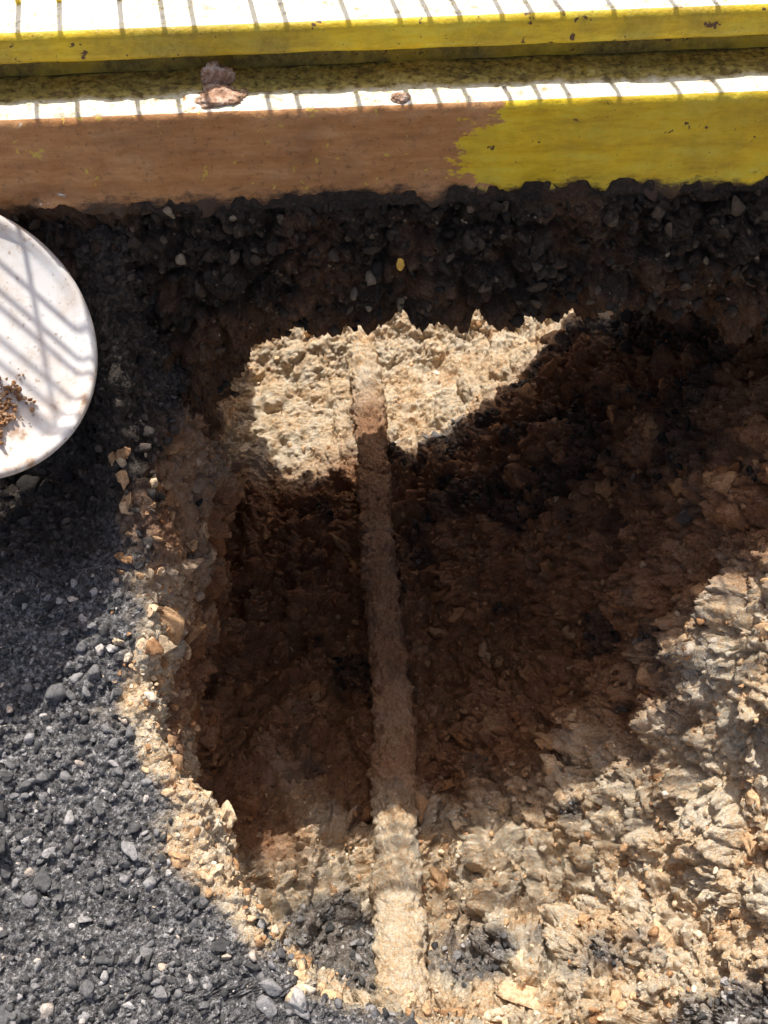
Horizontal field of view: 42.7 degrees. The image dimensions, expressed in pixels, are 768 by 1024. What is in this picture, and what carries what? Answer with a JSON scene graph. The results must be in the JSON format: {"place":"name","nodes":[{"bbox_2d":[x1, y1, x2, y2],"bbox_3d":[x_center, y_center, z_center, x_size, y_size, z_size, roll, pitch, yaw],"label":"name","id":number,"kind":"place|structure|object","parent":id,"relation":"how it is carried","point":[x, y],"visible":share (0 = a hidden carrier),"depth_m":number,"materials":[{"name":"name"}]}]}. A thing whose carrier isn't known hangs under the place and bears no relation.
{"place":"outdoors","nodes":[
{"label":"outdoors","id":0,"kind":"place"},
{"bbox_2d":[0,219,767,1023],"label":"ground","id":1,"kind":"structure","parent":0,"point":[286,403],"depth_m":1.63,"materials":[{"name":"soil"}]},
{"bbox_2d":[0,215,97,477],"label":"bucket lid","id":2,"kind":"object","parent":1,"relation":"on","point":[48,359],"visible":1,"depth_m":1.15,"materials":[{"name":"white plastic"}]},
{"bbox_2d":[108,447,197,693],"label":"rim stones","id":3,"kind":"object","parent":1,"relation":"on","point":[154,647],"visible":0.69,"depth_m":1.28,"materials":[{"name":"stone"}]},
{"bbox_2d":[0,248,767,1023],"bbox_3d":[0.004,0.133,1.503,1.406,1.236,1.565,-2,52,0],"label":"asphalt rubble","id":4,"kind":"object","parent":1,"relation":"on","point":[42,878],"visible":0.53,"depth_m":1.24,"materials":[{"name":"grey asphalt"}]},
{"bbox_2d":[9,175,767,439],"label":"soil bank","id":5,"kind":"structure","parent":1,"relation":"on","point":[234,314],"depth_m":1.21,"materials":[{"name":"black soil"}]},
{"bbox_2d":[0,47,767,218],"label":"rail","id":6,"kind":"object","parent":5,"relation":"on","point":[669,123],"visible":0.83,"depth_m":1.10,"materials":[{"name":"yellow paint"}]},
{"bbox_2d":[200,60,235,84],"bbox_3d":[-0.184,-0.484,1.094,0.041,0.038,0.022,-2,52,0],"label":"mortar lump","id":7,"kind":"object","parent":6,"relation":"on","point":[214,72],"visible":0.88,"depth_m":1.09,"materials":[{"name":"concrete"}]},
{"bbox_2d":[194,83,248,109],"bbox_3d":[-0.182,-0.458,1.086,0.069,0.022,0.050,-2,52,0],"label":"mortar lump","id":8,"kind":"object","parent":6,"relation":"on","point":[211,96],"visible":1,"depth_m":1.07,"materials":[{"name":"beige concrete"}]},
{"bbox_2d":[0,34,767,76],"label":"web","id":9,"kind":"object","parent":6,"relation":"on","point":[293,58],"visible":0.3,"depth_m":1.11,"materials":[{"name":"yellow paint"}]},
{"bbox_2d":[0,0,767,63],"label":"rail","id":10,"kind":"object","parent":9,"relation":"on","point":[31,31],"visible":1,"depth_m":1.06,"materials":[{"name":"yellow metal"}]},
{"bbox_2d":[15,0,61,3],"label":"steel fence","id":11,"kind":"object","parent":10,"relation":"on","point":[19,1],"visible":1,"depth_m":1.08,"materials":[{"name":"yellow metal"}]},
{"bbox_2d":[390,92,410,103],"bbox_3d":[0.018,-0.452,1.076,0.023,0.015,0.017,-2,52,0],"label":"mortar lump","id":12,"kind":"object","parent":6,"relation":"on","point":[400,98],"visible":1,"depth_m":1.07,"materials":[{"name":"beige concrete"}]},
{"bbox_2d":[11,189,767,436],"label":"bank stones","id":13,"kind":"object","parent":5,"relation":"on","point":[236,229],"visible":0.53,"depth_m":1.21,"materials":[{"name":"black stone"}]},
{"bbox_2d":[396,258,404,270],"bbox_3d":[0.020,-0.296,1.179,0.010,0.019,0.005,-2,52,0],"label":"paint flake","id":14,"kind":"object","parent":5,"relation":"on","point":[400,264],"visible":1,"depth_m":1.18,"materials":[{"name":"yellow paint"}]},
{"bbox_2d":[345,324,431,1006],"bbox_3d":[-0.023,-0.068,2.046,0.112,0.409,2.403,-3,53,-1],"label":"buried pipe","id":15,"kind":"object","parent":1,"relation":"on","point":[399,922],"visible":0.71,"depth_m":1.85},
{"bbox_2d":[125,310,767,1023],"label":"clay clods","id":16,"kind":"object","parent":1,"relation":"on","point":[427,1010],"visible":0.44,"depth_m":1.65,"materials":[{"name":"brown soil"}]},
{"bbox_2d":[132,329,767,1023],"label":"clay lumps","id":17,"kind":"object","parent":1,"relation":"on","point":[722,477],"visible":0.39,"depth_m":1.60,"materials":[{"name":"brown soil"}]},
{"bbox_2d":[0,219,767,1023],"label":"gravel","id":18,"kind":"structure","parent":0,"point":[104,961],"depth_m":1.25,"materials":[{"name":"grey gravel"}]}
]}

